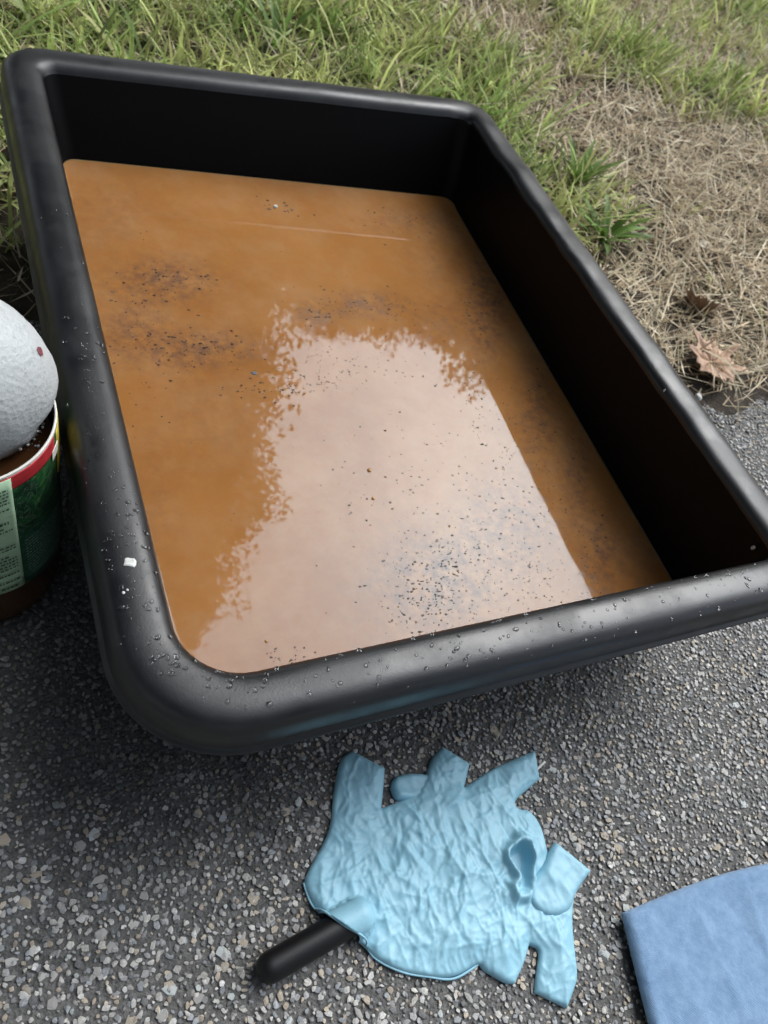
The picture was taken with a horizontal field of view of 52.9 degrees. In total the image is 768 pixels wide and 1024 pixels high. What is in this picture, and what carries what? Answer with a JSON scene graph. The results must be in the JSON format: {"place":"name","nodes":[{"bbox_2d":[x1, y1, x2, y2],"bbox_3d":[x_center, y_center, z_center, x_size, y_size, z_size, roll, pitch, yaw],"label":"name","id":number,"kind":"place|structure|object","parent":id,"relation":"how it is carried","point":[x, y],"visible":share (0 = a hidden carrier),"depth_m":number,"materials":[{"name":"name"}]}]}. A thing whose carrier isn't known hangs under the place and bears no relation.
{"place":"outdoors","nodes":[
{"label":"outdoors","id":0,"kind":"place"},
{"bbox_2d":[0,319,767,1023],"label":"asphalt","id":1,"kind":"structure","parent":0,"point":[146,877],"depth_m":0.50,"materials":[{"name":"grey asphalt"}]},
{"bbox_2d":[0,401,63,620],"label":"cut plastic jar","id":2,"kind":"object","parent":1,"relation":"on","point":[31,522],"visible":0.83,"depth_m":0.47,"materials":[{"name":"green plastic"}]},
{"bbox_2d":[0,415,51,475],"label":"brown liquid","id":3,"kind":"object","parent":2,"relation":"in","point":[18,459],"visible":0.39,"depth_m":0.45,"materials":[{"name":"brown liquid"}]},
{"bbox_2d":[0,300,57,459],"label":"ball","id":4,"kind":"object","parent":2,"relation":"in","point":[28,382],"visible":1,"depth_m":0.41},
{"bbox_2d":[37,347,42,355],"bbox_3d":[-0.186,-0.087,0.417,0.001,0.005,0.006,-20,55,15],"label":"petal scrap","id":5,"kind":"object","parent":4,"relation":"on","point":[39,351],"visible":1,"depth_m":0.42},
{"bbox_2d":[256,916,357,984],"bbox_3d":[-0.044,0.256,0.457,0.067,0.019,0.018,-15,63,-31],"label":"tool handle","id":6,"kind":"object","parent":1,"relation":"on","point":[282,960],"visible":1,"depth_m":0.45,"materials":[{"name":"black rubber"}]},
{"bbox_2d":[0,48,767,755],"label":"mixing tub","id":7,"kind":"object","parent":1,"relation":"on","point":[692,490],"visible":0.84,"depth_m":0.63,"materials":[{"name":"black plastic"}]},
{"bbox_2d":[63,159,671,672],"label":"muddy water","id":8,"kind":"structure","parent":7,"relation":"in","point":[287,557],"depth_m":0.65,"materials":[{"name":"brown liquid"}]},
{"bbox_2d":[106,196,622,662],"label":"floating flecks","id":9,"kind":"object","parent":8,"relation":"on","point":[371,438],"visible":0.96,"depth_m":0.64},
{"bbox_2d":[41,209,764,720],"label":"water droplets","id":10,"kind":"object","parent":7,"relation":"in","point":[177,665],"visible":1,"depth_m":0.41,"materials":[{"name":"clear liquid"}]},
{"bbox_2d":[303,747,589,1008],"bbox_3d":[0.048,0.234,0.506,0.197,0.021,0.191,-8,57,-25],"label":"rubber glove","id":11,"kind":"object","parent":1,"relation":"on","point":[438,871],"visible":1,"depth_m":0.51,"materials":[{"name":"blue rubber"}]},
{"bbox_2d":[537,761,545,769],"bbox_3d":[0.117,0.189,0.576,0.010,0.002,0.006,-7,56,-26],"label":"white twig","id":12,"kind":"object","parent":1,"relation":"on","point":[541,765],"visible":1,"depth_m":0.57,"materials":[{"name":"wood"}]},
{"bbox_2d":[621,864,767,1023],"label":"folded cloth","id":13,"kind":"object","parent":1,"relation":"on","point":[699,952],"visible":1,"depth_m":0.52,"materials":[{"name":"blue fabric"}]},
{"bbox_2d":[702,397,767,433],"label":"soil crumbs","id":14,"kind":"object","parent":1,"relation":"on","point":[749,418],"visible":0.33,"depth_m":0.93,"materials":[{"name":"soil"}]},
{"bbox_2d":[0,0,767,416],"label":"lawn","id":15,"kind":"structure","parent":0,"point":[714,400],"depth_m":1.15,"materials":[{"name":"plant"}]},
{"bbox_2d":[236,0,323,51],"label":"weed","id":16,"kind":"object","parent":15,"relation":"on","point":[275,13],"visible":0.79,"depth_m":1.11,"materials":[{"name":"green plant"}]},
{"bbox_2d":[0,0,767,418],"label":"dry grass","id":17,"kind":"structure","parent":15,"relation":"on","point":[702,228],"depth_m":1.21,"materials":[{"name":"plant"}]},
{"bbox_2d":[679,281,722,317],"bbox_3d":[0.414,-0.281,1.007,0.059,0.035,0.056,23,50,-6],"label":"dead leaf","id":18,"kind":"object","parent":17,"relation":"on","point":[701,303],"visible":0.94,"depth_m":0.99,"materials":[{"name":"brown plant"}]},
{"bbox_2d":[551,132,626,184],"bbox_3d":[0.291,-0.486,1.101,0.108,0.063,0.105,-8,57,-25],"label":"weed","id":19,"kind":"object","parent":15,"relation":"on","point":[585,159],"visible":0.73,"depth_m":1.11,"materials":[{"name":"green plant"}]},
{"bbox_2d":[569,193,653,254],"bbox_3d":[0.300,-0.379,1.030,0.118,0.057,0.111,36,50,5],"label":"weed","id":20,"kind":"object","parent":15,"relation":"on","point":[616,229],"visible":0.94,"depth_m":1.05,"materials":[{"name":"green plant"}]},
{"bbox_2d":[695,393,701,400],"bbox_3d":[0.376,-0.138,0.921,0.009,0.004,0.011,-8,57,-25],"label":"white pebble","id":21,"kind":"object","parent":15,"relation":"on","point":[698,396],"visible":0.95,"depth_m":0.92,"materials":[{"name":"white stone"}]},
{"bbox_2d":[699,240,708,248],"bbox_3d":[0.471,-0.393,1.131,0.023,0.002,0.021,12,52,-15],"label":"pale scrap","id":22,"kind":"object","parent":15,"relation":"on","point":[704,242],"visible":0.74,"depth_m":1.13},
{"bbox_2d":[687,325,747,387],"bbox_3d":[0.402,-0.183,0.944,0.092,0.029,0.080,19,56,-15],"label":"dead leaf","id":23,"kind":"object","parent":15,"relation":"on","point":[704,358],"visible":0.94,"depth_m":0.94,"materials":[{"name":"beige plant"}]},
{"bbox_2d":[715,50,767,88],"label":"weed","id":24,"kind":"object","parent":15,"relation":"on","point":[740,71],"visible":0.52,"depth_m":1.58,"materials":[{"name":"green plant"}]}
]}

